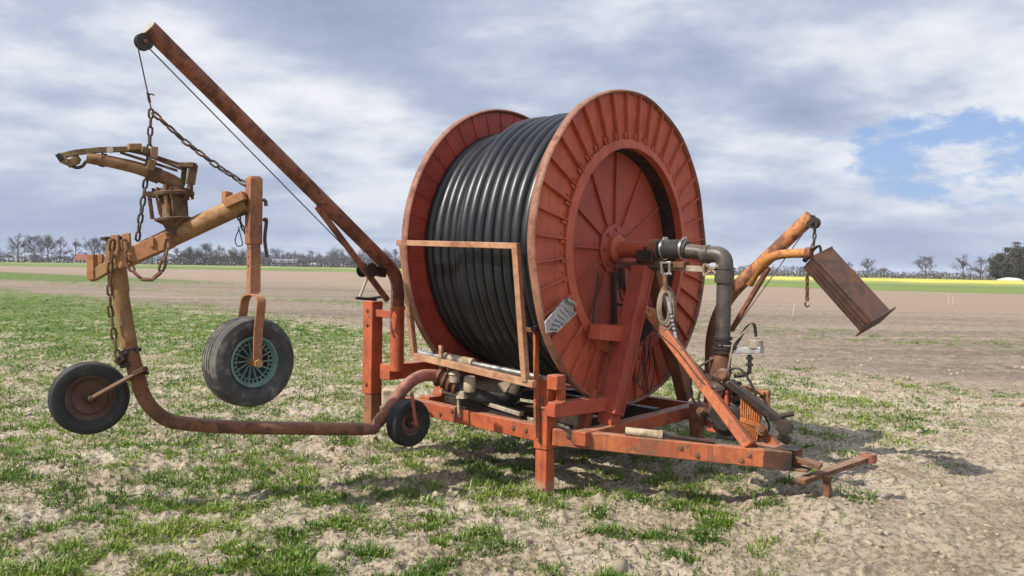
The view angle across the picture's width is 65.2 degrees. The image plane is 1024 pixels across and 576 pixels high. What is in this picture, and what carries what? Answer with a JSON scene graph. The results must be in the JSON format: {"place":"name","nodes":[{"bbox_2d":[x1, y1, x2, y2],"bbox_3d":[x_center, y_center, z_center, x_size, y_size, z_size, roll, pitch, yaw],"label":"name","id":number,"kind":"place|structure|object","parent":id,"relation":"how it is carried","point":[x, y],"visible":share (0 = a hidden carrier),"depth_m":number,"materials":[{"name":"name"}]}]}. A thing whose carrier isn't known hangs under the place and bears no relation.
{"place":"outdoors","nodes":[
{"label":"outdoors","id":0,"kind":"place"},
{"bbox_2d":[0,260,1023,575],"bbox_3d":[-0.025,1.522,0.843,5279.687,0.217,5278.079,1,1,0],"label":"ground","id":1,"kind":"structure","parent":0,"point":[980,490],"depth_m":6.78,"materials":[{"name":"soil"}]},
{"bbox_2d":[6,232,33,261],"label":"bare tree","id":2,"kind":"object","parent":1,"relation":"on","point":[17,246],"visible":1,"depth_m":261.72,"materials":[{"name":"grey plant"}]},
{"bbox_2d":[23,233,51,262],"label":"bare tree","id":3,"kind":"object","parent":1,"relation":"on","point":[33,238],"visible":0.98,"depth_m":268.79,"materials":[{"name":"grey plant"}]},
{"bbox_2d":[32,234,57,262],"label":"bare tree","id":4,"kind":"object","parent":1,"relation":"on","point":[51,242],"visible":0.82,"depth_m":275.62,"materials":[{"name":"grey plant"}]},
{"bbox_2d":[43,236,73,262],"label":"bare tree","id":5,"kind":"object","parent":1,"relation":"on","point":[59,242],"visible":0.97,"depth_m":282.80,"materials":[{"name":"grey plant"}]},
{"bbox_2d":[68,237,83,255],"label":"bare tree","id":6,"kind":"object","parent":1,"relation":"on","point":[75,243],"visible":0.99,"depth_m":289.85,"materials":[{"name":"grey plant"}]},
{"bbox_2d":[73,253,90,262],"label":"farmhouse","id":7,"kind":"object","parent":1,"relation":"on","point":[79,258],"visible":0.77,"depth_m":265.96,"materials":[{"name":"red tile"}]},
{"bbox_2d":[79,237,105,254],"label":"bare tree","id":8,"kind":"object","parent":1,"relation":"on","point":[92,244],"visible":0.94,"depth_m":266.19,"materials":[{"name":"grey plant"}]},
{"bbox_2d":[96,241,106,256],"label":"bare tree","id":9,"kind":"object","parent":1,"relation":"on","point":[103,245],"visible":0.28,"depth_m":273.33,"materials":[{"name":"grey plant"}]},
{"bbox_2d":[183,248,199,264],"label":"bare tree","id":10,"kind":"object","parent":1,"relation":"on","point":[190,252],"visible":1,"depth_m":280.80,"materials":[{"name":"grey plant"}]},
{"bbox_2d":[0,255,400,268],"bbox_3d":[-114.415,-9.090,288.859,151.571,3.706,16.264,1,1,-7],"label":"field hedge","id":11,"kind":"object","parent":1,"relation":"on","point":[26,259],"visible":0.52,"depth_m":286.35,"materials":[{"name":"plant"}]},
{"bbox_2d":[192,242,214,264],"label":"bare tree","id":12,"kind":"object","parent":1,"relation":"on","point":[205,246],"visible":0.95,"depth_m":286.89,"materials":[{"name":"grey plant"}]},
{"bbox_2d":[169,254,246,265],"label":"field hedge","id":13,"kind":"object","parent":1,"relation":"on","point":[208,260],"visible":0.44,"depth_m":296.96,"materials":[{"name":"plant"}]},
{"bbox_2d":[213,245,228,265],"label":"bare tree","id":14,"kind":"object","parent":1,"relation":"on","point":[218,257],"visible":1,"depth_m":264.65,"materials":[{"name":"grey plant"}]},
{"bbox_2d":[224,246,243,265],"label":"bare tree","id":15,"kind":"object","parent":1,"relation":"on","point":[232,253],"visible":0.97,"depth_m":271.57,"materials":[{"name":"grey plant"}]},
{"bbox_2d":[271,259,298,266],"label":"grey barn","id":16,"kind":"structure","parent":1,"relation":"on","point":[282,263],"depth_m":426.01,"materials":[{"name":"grey metal"}]},
{"bbox_2d":[0,245,992,277],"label":"distant woodland","id":17,"kind":"object","parent":1,"relation":"on","point":[344,257],"visible":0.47,"depth_m":460.81,"materials":[{"name":"plant"}]},
{"bbox_2d":[134,21,876,497],"bbox_3d":[0.043,-0.095,6.584,4.943,3.126,3.081,1,1,-3],"label":"irrigation reel","id":18,"kind":"object","parent":1,"relation":"on","point":[540,257],"visible":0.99,"depth_m":5.90,"materials":[{"name":"red paint"}]},
{"bbox_2d":[135,108,153,241],"bbox_3d":[-2.286,-0.703,4.991,0.105,0.832,0.078,1,1,0],"label":"hoist chain","id":19,"kind":"object","parent":18,"relation":"hanging from","point":[141,211],"visible":0.8,"depth_m":4.98,"materials":[{"name":"metal"}]},
{"bbox_2d":[151,111,245,186],"bbox_3d":[-1.937,-0.866,4.997,0.617,0.466,0.091,1,1,3],"label":"hoist chain","id":20,"kind":"object","parent":18,"relation":"hanging from","point":[195,149],"visible":1,"depth_m":4.99,"materials":[{"name":"metal"}]},
{"bbox_2d":[48,143,437,446],"bbox_3d":[-1.577,0.136,5.337,2.584,2.018,0.820,0,2,-35],"label":"sprinkler cart","id":21,"kind":"object","parent":20,"relation":"hanging from","point":[247,361],"visible":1,"depth_m":4.96,"materials":[{"name":"paint"}]},
{"bbox_2d":[106,238,120,361],"bbox_3d":[-2.451,0.078,4.905,0.078,0.763,0.112,1,1,0],"label":"hanging chain","id":22,"kind":"object","parent":21,"relation":"hanging from","point":[111,258],"visible":1,"depth_m":4.90,"materials":[{"name":"metal"}]},
{"bbox_2d":[121,237,171,281],"bbox_3d":[-2.224,-0.175,4.854,0.310,0.270,0.057,1,1,0],"label":"slack chain","id":23,"kind":"object","parent":21,"relation":"hanging from","point":[157,274],"visible":1,"depth_m":4.85,"materials":[{"name":"metal"}]},
{"bbox_2d":[237,217,244,233],"bbox_3d":[-1.697,-0.397,5.037,0.084,0.147,0.030,1,2,14],"label":"short chain","id":24,"kind":"object","parent":21,"relation":"hanging from","point":[241,225],"visible":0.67,"depth_m":5.03,"materials":[{"name":"metal"}]},
{"bbox_2d":[235,227,242,246],"bbox_3d":[-1.725,-0.324,5.054,0.053,0.127,0.007,1,1,0],"label":"wire loop","id":25,"kind":"object","parent":24,"relation":"hanging from","point":[240,236],"visible":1,"depth_m":5.05,"materials":[{"name":"metal"}]},
{"bbox_2d":[656,275,675,330],"bbox_3d":[1.125,0.106,5.828,0.147,0.407,0.108,1,1,0],"label":"rope coil","id":26,"kind":"object","parent":18,"relation":"hanging from","point":[664,292],"visible":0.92,"depth_m":5.81,"materials":[{"name":"beige fabric"}]},
{"bbox_2d":[625,427,714,443],"bbox_3d":[1.069,0.998,5.423,0.599,0.081,0.065,1,1,12],"label":"drive shaft","id":27,"kind":"object","parent":18,"relation":"on","point":[648,433],"visible":1,"depth_m":5.42,"materials":[{"name":"beige plastic"}]},
{"bbox_2d":[666,297,677,337],"bbox_3d":[1.143,0.211,5.728,0.101,0.294,0.026,2,2,41],"label":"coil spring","id":28,"kind":"object","parent":18,"relation":"attached to","point":[671,317],"visible":1,"depth_m":5.72,"materials":[{"name":"metal"}]},
{"bbox_2d":[810,228,816,247],"bbox_3d":[2.286,-0.357,6.085,0.064,0.213,0.032,1,1,-10],"label":"davit chain","id":29,"kind":"object","parent":18,"relation":"attached to","point":[813,238],"visible":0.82,"depth_m":6.08,"materials":[{"name":"metal"}]},
{"bbox_2d":[803,245,895,335],"bbox_3d":[2.486,0.015,5.913,0.634,0.671,0.340,2,2,41],"label":"strainer box","id":30,"kind":"object","parent":29,"relation":"hanging from","point":[856,300],"visible":1,"depth_m":5.85,"materials":[{"name":"metal"}]},
{"bbox_2d":[804,263,809,307],"bbox_3d":[2.235,-0.020,6.052,0.043,0.343,0.029,1,2,15],"label":"loose chain","id":31,"kind":"object","parent":30,"relation":"hanging from","point":[807,287],"visible":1,"depth_m":6.05,"materials":[{"name":"metal"}]},
{"bbox_2d":[0,340,1023,575],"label":"sand clods","id":32,"kind":"object","parent":1,"relation":"on","point":[619,564],"visible":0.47,"depth_m":5.31,"materials":[{"name":"beige sand"}]},
{"bbox_2d":[0,262,1023,293],"bbox_3d":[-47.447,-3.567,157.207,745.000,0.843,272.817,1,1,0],"label":"rapeseed crop","id":33,"kind":"object","parent":1,"relation":"on","point":[954,285],"visible":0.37,"depth_m":100.40,"materials":[{"name":"yellow plant"}]},
{"bbox_2d":[707,270,1023,279],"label":"field hedge","id":34,"kind":"object","parent":1,"relation":"on","point":[880,273],"visible":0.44,"depth_m":275.96,"materials":[{"name":"plant"}]},
{"bbox_2d":[860,257,876,277],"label":"bare tree","id":35,"kind":"object","parent":1,"relation":"on","point":[866,266],"visible":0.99,"depth_m":234.53,"materials":[{"name":"grey plant"}]},
{"bbox_2d":[911,254,936,278],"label":"bare tree","id":36,"kind":"object","parent":1,"relation":"on","point":[930,262],"visible":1,"depth_m":229.51,"materials":[{"name":"grey plant"}]},
{"bbox_2d":[949,253,976,279],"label":"bare tree","id":37,"kind":"object","parent":1,"relation":"on","point":[963,263],"visible":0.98,"depth_m":227.66,"materials":[{"name":"grey plant"}]},
{"bbox_2d":[974,256,987,279],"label":"bare tree","id":38,"kind":"object","parent":1,"relation":"on","point":[981,264],"visible":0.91,"depth_m":214.51,"materials":[{"name":"grey plant"}]},
{"bbox_2d":[983,253,993,279],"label":"bare tree","id":39,"kind":"object","parent":1,"relation":"on","point":[988,259],"visible":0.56,"depth_m":204.80,"materials":[{"name":"grey plant"}]},
{"bbox_2d":[987,247,1011,279],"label":"bushy tree","id":40,"kind":"object","parent":1,"relation":"on","point":[993,268],"visible":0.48,"depth_m":189.42,"materials":[{"name":"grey plant"}]},
{"bbox_2d":[996,242,1023,279],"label":"bushy tree","id":41,"kind":"object","parent":1,"relation":"on","point":[1015,262],"visible":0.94,"depth_m":184.36,"materials":[{"name":"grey plant"}]},
{"bbox_2d":[997,277,1023,280],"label":"covered heap","id":42,"kind":"object","parent":1,"relation":"on","point":[1012,279],"visible":0.53,"depth_m":174.76,"materials":[{"name":"plastic"}]},
{"bbox_2d":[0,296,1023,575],"bbox_3d":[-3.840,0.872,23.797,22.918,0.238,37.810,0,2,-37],"label":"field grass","id":43,"kind":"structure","parent":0,"point":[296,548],"depth_m":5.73,"materials":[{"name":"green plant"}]},
{"bbox_2d":[0,0,1023,275],"label":"sky","id":44,"kind":"structure","parent":0,"point":[897,125],"materials":[{"name":"blue"}]}
]}

